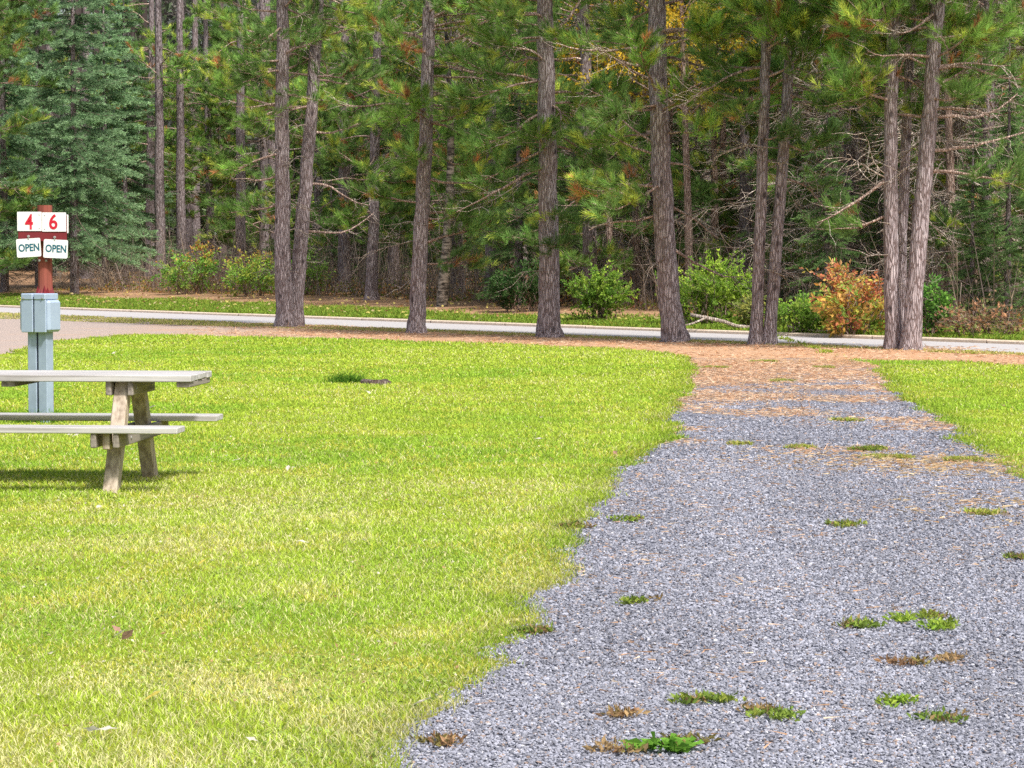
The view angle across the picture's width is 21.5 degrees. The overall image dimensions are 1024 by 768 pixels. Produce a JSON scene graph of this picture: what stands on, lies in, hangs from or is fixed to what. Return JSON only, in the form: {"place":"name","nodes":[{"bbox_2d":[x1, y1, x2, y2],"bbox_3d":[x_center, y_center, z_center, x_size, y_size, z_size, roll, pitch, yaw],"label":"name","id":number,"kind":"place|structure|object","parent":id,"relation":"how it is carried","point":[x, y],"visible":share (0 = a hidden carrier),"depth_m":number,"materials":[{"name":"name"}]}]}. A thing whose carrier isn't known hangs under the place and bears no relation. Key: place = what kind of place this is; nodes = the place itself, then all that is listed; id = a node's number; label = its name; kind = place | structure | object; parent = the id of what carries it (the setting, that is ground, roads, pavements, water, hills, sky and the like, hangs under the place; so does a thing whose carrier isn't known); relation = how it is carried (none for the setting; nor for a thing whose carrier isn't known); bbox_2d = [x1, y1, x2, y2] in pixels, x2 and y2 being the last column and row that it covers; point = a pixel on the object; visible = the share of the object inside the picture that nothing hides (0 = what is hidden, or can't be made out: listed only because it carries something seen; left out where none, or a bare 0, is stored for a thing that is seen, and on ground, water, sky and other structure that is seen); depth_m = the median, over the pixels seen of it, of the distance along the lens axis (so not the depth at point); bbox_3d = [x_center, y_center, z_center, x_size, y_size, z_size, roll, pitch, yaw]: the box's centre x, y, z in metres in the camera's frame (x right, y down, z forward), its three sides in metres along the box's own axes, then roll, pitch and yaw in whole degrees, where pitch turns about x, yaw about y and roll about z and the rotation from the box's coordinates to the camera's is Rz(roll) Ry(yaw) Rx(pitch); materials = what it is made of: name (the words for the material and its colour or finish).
{"place":"outdoors","nodes":[
{"label":"outdoors","id":0,"kind":"place"},
{"bbox_2d":[0,333,704,767],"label":"lawn","id":1,"kind":"structure","parent":0,"point":[190,656],"depth_m":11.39,"materials":[{"name":"green plant"}]},
{"bbox_2d":[20,293,59,422],"bbox_3d":[-4.316,-0.181,24.711,0.330,1.295,0.224,1,3,24],"label":"power pedestal","id":2,"kind":"object","parent":1,"relation":"on","point":[40,318],"visible":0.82,"depth_m":24.65,"materials":[{"name":"grey paint"}]},
{"bbox_2d":[17,205,68,391],"bbox_3d":[-4.305,-0.592,24.861,0.447,2.101,0.247,0,3,-3],"label":"sign post","id":3,"kind":"object","parent":1,"relation":"on","point":[43,222],"visible":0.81,"depth_m":24.72,"materials":[{"name":"red paint"}]},
{"bbox_2d":[16,238,40,257],"bbox_3d":[-4.419,-1.245,24.710,0.229,0.181,0.006,0,3,-3],"label":"open sign","id":4,"kind":"object","parent":3,"relation":"hanging from","point":[30,247],"visible":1,"depth_m":24.71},
{"bbox_2d":[43,239,67,258],"bbox_3d":[-4.174,-1.236,24.723,0.227,0.178,0.008,0,3,-3],"label":"open sign","id":5,"kind":"object","parent":3,"relation":"hanging from","point":[52,248],"visible":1,"depth_m":24.72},
{"bbox_2d":[0,370,222,493],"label":"picnic table","id":6,"kind":"object","parent":1,"relation":"on","point":[117,435],"visible":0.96,"depth_m":17.71,"materials":[{"name":"grey wood"}]},
{"bbox_2d":[0,313,1023,364],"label":"needle path","id":7,"kind":"structure","parent":0,"point":[12,336],"depth_m":50.67,"materials":[{"name":"brown soil"}]},
{"bbox_2d":[196,0,347,326],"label":"pine tree","id":8,"kind":"object","parent":7,"relation":"on","point":[282,105],"visible":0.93,"depth_m":57.36,"materials":[{"name":"green plant"}]},
{"bbox_2d":[225,0,402,325],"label":"pine tree","id":9,"kind":"object","parent":7,"relation":"on","point":[348,20],"visible":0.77,"depth_m":57.92,"materials":[{"name":"green plant"}]},
{"bbox_2d":[323,0,558,333],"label":"pine tree","id":10,"kind":"object","parent":7,"relation":"on","point":[423,158],"visible":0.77,"depth_m":52.84,"materials":[{"name":"green plant"}]},
{"bbox_2d":[0,312,1023,355],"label":"roadside grass","id":11,"kind":"structure","parent":7,"relation":"on","point":[137,320],"depth_m":56.07,"materials":[{"name":"green plant"}]},
{"bbox_2d":[427,0,647,337],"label":"pine tree","id":12,"kind":"object","parent":7,"relation":"on","point":[546,128],"visible":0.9,"depth_m":50.08,"materials":[{"name":"green plant"}]},
{"bbox_2d":[169,321,1023,765],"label":"pine needle litter","id":13,"kind":"object","parent":7,"relation":"on","point":[713,375],"visible":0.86,"depth_m":29.70,"materials":[{"name":"brown plant"}]},
{"bbox_2d":[531,0,793,341],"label":"pine tree","id":14,"kind":"object","parent":7,"relation":"on","point":[655,56],"visible":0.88,"depth_m":47.61,"materials":[{"name":"green plant"}]},
{"bbox_2d":[659,0,851,344],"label":"pine tree","id":15,"kind":"object","parent":7,"relation":"on","point":[801,17],"visible":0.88,"depth_m":46.05,"materials":[{"name":"green plant"}]},
{"bbox_2d":[690,0,882,344],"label":"pine tree","id":16,"kind":"object","parent":7,"relation":"on","point":[786,87],"visible":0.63,"depth_m":46.07,"materials":[{"name":"green plant"}]},
{"bbox_2d":[800,0,967,349],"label":"pine tree","id":17,"kind":"object","parent":7,"relation":"on","point":[847,77],"visible":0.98,"depth_m":43.66,"materials":[{"name":"green plant"}]},
{"bbox_2d":[811,0,1006,327],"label":"pine tree","id":18,"kind":"object","parent":7,"relation":"on","point":[952,22],"visible":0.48,"depth_m":44.31,"materials":[{"name":"green plant"}]},
{"bbox_2d":[838,0,1023,350],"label":"pine tree","id":19,"kind":"object","parent":7,"relation":"on","point":[911,332],"visible":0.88,"depth_m":43.39,"materials":[{"name":"green plant"}]},
{"bbox_2d":[0,307,1023,352],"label":"road","id":20,"kind":"structure","parent":0,"point":[1015,348],"depth_m":57.46,"materials":[{"name":"grey asphalt"}]},
{"bbox_2d":[0,305,1023,344],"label":"kerb","id":21,"kind":"structure","parent":20,"relation":"on","point":[965,340],"depth_m":60.25,"materials":[{"name":"concrete"}]},
{"bbox_2d":[0,265,1023,340],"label":"verge and forest terrain","id":22,"kind":"object","parent":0,"point":[481,305],"visible":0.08,"depth_m":81.62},
{"bbox_2d":[0,0,62,272],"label":"pine tree","id":23,"kind":"object","parent":22,"relation":"on","point":[16,21],"visible":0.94,"depth_m":91.23,"materials":[{"name":"green plant"}]},
{"bbox_2d":[0,1,79,291],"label":"spruce tree","id":24,"kind":"object","parent":22,"relation":"on","point":[14,164],"visible":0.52,"depth_m":98.58,"materials":[{"name":"green plant"}]},
{"bbox_2d":[5,0,98,287],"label":"spruce tree","id":25,"kind":"object","parent":22,"relation":"on","point":[46,158],"visible":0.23,"depth_m":103.42,"materials":[{"name":"green plant"}]},
{"bbox_2d":[0,0,157,294],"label":"spruce tree","id":26,"kind":"object","parent":22,"relation":"on","point":[77,244],"visible":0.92,"depth_m":92.38,"materials":[{"name":"green plant"}]},
{"bbox_2d":[45,0,164,286],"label":"spruce tree","id":27,"kind":"object","parent":22,"relation":"on","point":[122,96],"visible":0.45,"depth_m":99.51,"materials":[{"name":"green plant"}]},
{"bbox_2d":[69,0,191,282],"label":"spruce tree","id":28,"kind":"object","parent":22,"relation":"on","point":[132,68],"visible":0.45,"depth_m":103.47,"materials":[{"name":"green plant"}]},
{"bbox_2d":[92,0,199,271],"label":"spruce tree","id":29,"kind":"object","parent":22,"relation":"on","point":[139,30],"visible":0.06,"depth_m":129.82,"materials":[{"name":"green plant"}]},
{"bbox_2d":[78,0,228,276],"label":"pine tree","id":30,"kind":"object","parent":22,"relation":"on","point":[150,149],"visible":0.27,"depth_m":115.29,"materials":[{"name":"green plant"}]},
{"bbox_2d":[125,0,197,280],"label":"pine tree","id":31,"kind":"object","parent":22,"relation":"on","point":[159,195],"visible":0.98,"depth_m":102.51,"materials":[{"name":"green plant"}]},
{"bbox_2d":[148,0,219,277],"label":"pine tree","id":32,"kind":"object","parent":22,"relation":"on","point":[180,182],"visible":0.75,"depth_m":105.51,"materials":[{"name":"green plant"}]},
{"bbox_2d":[149,237,226,294],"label":"bush","id":33,"kind":"object","parent":22,"relation":"on","point":[175,271],"visible":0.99,"depth_m":89.95,"materials":[{"name":"green plant"}]},
{"bbox_2d":[163,0,222,269],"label":"pine tree","id":34,"kind":"object","parent":22,"relation":"on","point":[189,234],"visible":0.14,"depth_m":126.63,"materials":[{"name":"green plant"}]},
{"bbox_2d":[168,0,219,268],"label":"pine tree","id":35,"kind":"object","parent":22,"relation":"on","point":[196,222],"visible":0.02,"depth_m":131.38,"materials":[{"name":"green plant"}]},
{"bbox_2d":[140,0,263,279],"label":"pine tree","id":36,"kind":"object","parent":22,"relation":"on","point":[209,123],"visible":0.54,"depth_m":107.41,"materials":[{"name":"green plant"}]},
{"bbox_2d":[199,0,273,273],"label":"pine tree","id":37,"kind":"object","parent":22,"relation":"on","point":[240,136],"visible":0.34,"depth_m":99.60,"materials":[{"name":"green plant"}]},
{"bbox_2d":[213,246,274,296],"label":"bush","id":38,"kind":"object","parent":22,"relation":"on","point":[247,275],"visible":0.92,"depth_m":85.93,"materials":[{"name":"green plant"}]},
{"bbox_2d":[165,0,323,270],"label":"pine tree","id":39,"kind":"object","parent":22,"relation":"on","point":[202,90],"visible":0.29,"depth_m":106.53,"materials":[{"name":"green plant"}]},
{"bbox_2d":[174,0,329,251],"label":"pine tree","id":40,"kind":"object","parent":22,"relation":"on","point":[248,86],"visible":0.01,"depth_m":115.64,"materials":[{"name":"green plant"}]},
{"bbox_2d":[196,0,350,257],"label":"pine tree","id":41,"kind":"object","parent":22,"relation":"on","point":[216,26],"visible":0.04,"depth_m":118.93,"materials":[{"name":"green plant"}]},
{"bbox_2d":[255,113,324,280],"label":"spruce tree","id":42,"kind":"object","parent":22,"relation":"on","point":[296,163],"visible":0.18,"depth_m":98.71,"materials":[{"name":"green plant"}]},
{"bbox_2d":[291,238,335,294],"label":"bush","id":43,"kind":"object","parent":22,"relation":"on","point":[309,269],"visible":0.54,"depth_m":85.43,"materials":[{"name":"green plant"}]},
{"bbox_2d":[240,0,388,284],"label":"pine tree","id":44,"kind":"object","parent":22,"relation":"on","point":[318,169],"visible":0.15,"depth_m":96.67,"materials":[{"name":"green plant"}]},
{"bbox_2d":[307,145,358,285],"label":"spruce tree","id":45,"kind":"object","parent":22,"relation":"on","point":[330,206],"visible":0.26,"depth_m":92.75,"materials":[{"name":"green plant"}]},
{"bbox_2d":[234,0,443,291],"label":"pine tree","id":46,"kind":"object","parent":22,"relation":"on","point":[345,169],"visible":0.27,"depth_m":87.45,"materials":[{"name":"green plant"}]},
{"bbox_2d":[314,89,384,282],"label":"spruce tree","id":47,"kind":"object","parent":22,"relation":"on","point":[355,169],"visible":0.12,"depth_m":94.77,"materials":[{"name":"green plant"}]},
{"bbox_2d":[270,0,459,299],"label":"pine tree","id":48,"kind":"object","parent":22,"relation":"on","point":[344,220],"visible":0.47,"depth_m":79.69,"materials":[{"name":"green plant"}]},
{"bbox_2d":[319,1,477,286],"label":"pine tree","id":49,"kind":"object","parent":22,"relation":"on","point":[370,48],"visible":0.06,"depth_m":91.73,"materials":[{"name":"green plant"}]},
{"bbox_2d":[356,0,537,292],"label":"pine tree","id":50,"kind":"object","parent":22,"relation":"on","point":[406,228],"visible":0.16,"depth_m":83.30,"materials":[{"name":"green plant"}]},
{"bbox_2d":[388,0,515,306],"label":"birch tree","id":51,"kind":"object","parent":22,"relation":"on","point":[443,288],"visible":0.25,"depth_m":72.92,"materials":[{"name":"green plant"}]},
{"bbox_2d":[5,0,931,269],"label":"distant forest","id":52,"kind":"object","parent":22,"relation":"on","point":[169,10],"visible":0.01,"depth_m":136.22,"materials":[{"name":"green plant"}]},
{"bbox_2d":[388,0,573,298],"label":"pine tree","id":53,"kind":"object","parent":22,"relation":"on","point":[441,188],"visible":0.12,"depth_m":77.60,"materials":[{"name":"green plant"}]},
{"bbox_2d":[0,292,1023,339],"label":"verge grass","id":54,"kind":"structure","parent":22,"relation":"on","point":[352,311],"depth_m":69.00,"materials":[{"name":"green plant"}]},
{"bbox_2d":[1,191,1023,334],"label":"undergrowth","id":55,"kind":"object","parent":22,"relation":"on","point":[646,301],"visible":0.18,"depth_m":82.39,"materials":[{"name":"green plant"}]},
{"bbox_2d":[460,17,571,304],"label":"spruce tree","id":56,"kind":"object","parent":22,"relation":"on","point":[518,256],"visible":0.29,"depth_m":72.67,"materials":[{"name":"green plant"}]},
{"bbox_2d":[482,258,564,312],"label":"bush","id":57,"kind":"object","parent":22,"relation":"on","point":[507,296],"visible":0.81,"depth_m":68.20,"materials":[{"name":"green plant"}]},
{"bbox_2d":[477,0,679,298],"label":"pine tree","id":58,"kind":"object","parent":22,"relation":"on","point":[532,184],"visible":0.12,"depth_m":75.56,"materials":[{"name":"green plant"}]},
{"bbox_2d":[474,0,694,307],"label":"pine tree","id":59,"kind":"object","parent":22,"relation":"on","point":[587,236],"visible":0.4,"depth_m":69.64,"materials":[{"name":"green plant"}]},
{"bbox_2d":[509,0,683,293],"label":"birch tree","id":60,"kind":"object","parent":22,"relation":"on","point":[609,234],"visible":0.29,"depth_m":70.33,"materials":[{"name":"green plant"}]},
{"bbox_2d":[561,259,640,319],"bbox_3d":[2.183,-2.142,62.171,1.722,1.466,1.930,2,4,39],"label":"bush","id":61,"kind":"object","parent":22,"relation":"on","point":[601,290],"visible":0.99,"depth_m":61.90,"materials":[{"name":"green plant"}]},
{"bbox_2d":[554,0,738,304],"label":"pine tree","id":62,"kind":"object","parent":22,"relation":"on","point":[634,214],"visible":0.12,"depth_m":73.71,"materials":[{"name":"green plant"}]},
{"bbox_2d":[618,81,684,290],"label":"spruce tree","id":63,"kind":"object","parent":22,"relation":"on","point":[652,241],"visible":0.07,"depth_m":77.82,"materials":[{"name":"green plant"}]},
{"bbox_2d":[574,0,773,304],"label":"birch tree","id":64,"kind":"object","parent":22,"relation":"on","point":[686,159],"visible":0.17,"depth_m":68.44,"materials":[{"name":"green plant"}]},
{"bbox_2d":[620,2,796,295],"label":"dead tree","id":65,"kind":"object","parent":22,"relation":"on","point":[723,134],"visible":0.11,"depth_m":73.66,"materials":[{"name":"plant"}]},
{"bbox_2d":[655,248,765,323],"bbox_3d":[4.202,-2.117,59.097,2.502,1.737,2.182,1,3,28],"label":"bush","id":66,"kind":"object","parent":22,"relation":"on","point":[719,300],"visible":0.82,"depth_m":58.73,"materials":[{"name":"green plant"}]},
{"bbox_2d":[637,1,809,270],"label":"pine tree","id":67,"kind":"object","parent":22,"relation":"on","point":[714,175],"visible":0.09,"depth_m":71.52,"materials":[{"name":"green plant"}]},
{"bbox_2d":[633,0,858,281],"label":"pine tree","id":68,"kind":"object","parent":22,"relation":"on","point":[702,194],"visible":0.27,"depth_m":70.72,"materials":[{"name":"green plant"}]},
{"bbox_2d":[725,294,785,325],"bbox_3d":[5.146,-1.544,56.945,1.348,0.930,1.067,0,3,0],"label":"bush","id":69,"kind":"object","parent":22,"relation":"on","point":[744,308],"visible":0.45,"depth_m":56.84,"materials":[{"name":"green plant"}]},
{"bbox_2d":[738,96,804,300],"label":"spruce tree","id":70,"kind":"object","parent":22,"relation":"on","point":[768,196],"visible":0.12,"depth_m":68.81,"materials":[{"name":"green plant"}]},
{"bbox_2d":[764,104,815,303],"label":"spruce tree","id":71,"kind":"object","parent":22,"relation":"on","point":[791,234],"visible":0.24,"depth_m":65.76,"materials":[{"name":"green plant"}]},
{"bbox_2d":[714,0,876,299],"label":"tree","id":72,"kind":"object","parent":22,"relation":"on","point":[805,127],"visible":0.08,"depth_m":69.67,"materials":[{"name":"green plant"}]},
{"bbox_2d":[763,289,839,332],"bbox_3d":[5.869,-1.417,54.664,1.330,1.041,1.712,2,3,37],"label":"bush","id":73,"kind":"object","parent":22,"relation":"on","point":[794,315],"visible":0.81,"depth_m":54.30,"materials":[{"name":"green plant"}]},
{"bbox_2d":[721,0,903,301],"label":"dead tree","id":74,"kind":"object","parent":22,"relation":"on","point":[853,245],"visible":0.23,"depth_m":62.63,"materials":[{"name":"plant"}]},
{"bbox_2d":[715,0,917,294],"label":"pine tree","id":75,"kind":"object","parent":22,"relation":"on","point":[805,119],"visible":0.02,"depth_m":71.76,"materials":[{"name":"green plant"}]},
{"bbox_2d":[785,62,872,308],"bbox_3d":[7.124,-4.367,60.846,2.310,5.903,1.975,-2,4,-41],"label":"spruce tree","id":76,"kind":"object","parent":22,"relation":"on","point":[825,254],"visible":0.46,"depth_m":60.80,"materials":[{"name":"green plant"}]},
{"bbox_2d":[739,4,937,299],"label":"dead tree","id":77,"kind":"object","parent":22,"relation":"on","point":[840,154],"visible":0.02,"depth_m":67.81,"materials":[{"name":"plant"}]},
{"bbox_2d":[799,257,884,337],"bbox_3d":[6.761,-1.628,53.222,2.084,1.779,2.175,1,3,23],"label":"bush","id":78,"kind":"object","parent":22,"relation":"on","point":[839,305],"visible":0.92,"depth_m":52.87,"materials":[{"name":"orange plant"}]},
{"bbox_2d":[722,0,1022,301],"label":"pine tree","id":79,"kind":"object","parent":22,"relation":"on","point":[750,163],"visible":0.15,"depth_m":63.73,"materials":[{"name":"green plant"}]},
{"bbox_2d":[842,99,911,311],"bbox_3d":[8.534,-4.493,62.863,1.946,5.815,2.276,2,3,33],"label":"spruce tree","id":80,"kind":"object","parent":22,"relation":"on","point":[873,194],"visible":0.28,"depth_m":62.84,"materials":[{"name":"green plant"}]},
{"bbox_2d":[838,1,981,281],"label":"dead tree","id":81,"kind":"object","parent":22,"relation":"on","point":[910,226],"depth_m":65.72,"materials":[{"name":"plant"}]},
{"bbox_2d":[852,0,1023,316],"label":"dead tree","id":82,"kind":"object","parent":22,"relation":"on","point":[951,186],"visible":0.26,"depth_m":59.65,"materials":[{"name":"plant"}]},
{"bbox_2d":[854,0,1023,313],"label":"pine tree","id":83,"kind":"object","parent":22,"relation":"on","point":[1009,7],"visible":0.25,"depth_m":59.41,"materials":[{"name":"green plant"}]},
{"bbox_2d":[922,272,956,335],"bbox_3d":[7.969,-1.513,51.798,1.017,1.282,1.095,-1,3,-24],"label":"bush","id":84,"kind":"object","parent":22,"relation":"on","point":[931,308],"visible":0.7,"depth_m":51.66,"materials":[{"name":"green plant"}]},
{"bbox_2d":[861,0,1023,299],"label":"pine tree","id":85,"kind":"object","parent":22,"relation":"on","point":[942,179],"visible":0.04,"depth_m":65.24,"materials":[{"name":"green plant"}]},
{"bbox_2d":[864,0,1023,304],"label":"dead tree","id":86,"kind":"object","parent":22,"relation":"on","point":[956,51],"visible":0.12,"depth_m":61.59,"materials":[{"name":"plant"}]},
{"bbox_2d":[936,99,1011,316],"bbox_3d":[9.724,-3.620,56.902,1.600,4.781,1.871,0,3,5],"label":"spruce tree","id":87,"kind":"object","parent":22,"relation":"on","point":[971,197],"visible":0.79,"depth_m":56.83,"materials":[{"name":"green plant"}]},
{"bbox_2d":[926,290,1023,336],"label":"bush","id":88,"kind":"object","parent":22,"relation":"on","point":[967,319],"visible":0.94,"depth_m":51.33,"materials":[{"name":"brown plant"}]},
{"bbox_2d":[957,23,1023,318],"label":"spruce tree","id":89,"kind":"object","parent":22,"relation":"on","point":[1009,202],"visible":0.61,"depth_m":56.80,"materials":[{"name":"green plant"}]},
{"bbox_2d":[986,98,1023,318],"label":"spruce tree","id":90,"kind":"object","parent":22,"relation":"on","point":[1020,243],"visible":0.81,"depth_m":54.91,"materials":[{"name":"green plant"}]},
{"bbox_2d":[367,358,1023,767],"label":"gravel drive","id":91,"kind":"structure","parent":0,"point":[835,392],"depth_m":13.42,"materials":[{"name":"gravel"}]},
{"bbox_2d":[409,729,468,746],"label":"weed","id":92,"kind":"object","parent":91,"relation":"on","point":[447,739],"visible":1,"depth_m":8.48,"materials":[{"name":"brown plant"}]},
{"bbox_2d":[582,734,649,755],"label":"weed","id":93,"kind":"object","parent":91,"relation":"on","point":[608,746],"visible":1,"depth_m":8.34,"materials":[{"name":"brown plant"}]},
{"bbox_2d":[618,731,703,753],"bbox_3d":[0.461,1.119,8.397,0.271,0.055,0.213,0,3,0],"label":"weed","id":94,"kind":"object","parent":91,"relation":"on","point":[670,744],"visible":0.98,"depth_m":8.37,"materials":[{"name":"green plant"}]},
{"bbox_2d":[667,686,746,704],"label":"weed","id":95,"kind":"object","parent":91,"relation":"on","point":[723,697],"visible":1,"depth_m":9.26,"materials":[{"name":"green plant"}]},
{"bbox_2d":[735,697,805,721],"bbox_3d":[0.865,1.075,8.998,0.240,0.067,0.278,0,3,0],"label":"weed","id":96,"kind":"object","parent":91,"relation":"on","point":[769,710],"visible":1,"depth_m":8.98,"materials":[{"name":"green plant"}]},
{"bbox_2d":[831,613,887,628],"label":"weed","id":97,"kind":"object","parent":91,"relation":"on","point":[862,624],"visible":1,"depth_m":11.13,"materials":[{"name":"green plant"}]},
{"bbox_2d":[905,703,971,723],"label":"weed","id":98,"kind":"object","parent":91,"relation":"on","point":[938,716],"visible":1,"depth_m":8.91,"materials":[{"name":"green plant"}]},
{"bbox_2d":[777,334,1023,478],"bbox_3d":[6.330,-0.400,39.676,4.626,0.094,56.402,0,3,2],"label":"side lawn grass","id":99,"kind":"structure","parent":0,"point":[905,378],"depth_m":29.36,"materials":[{"name":"green plant"}]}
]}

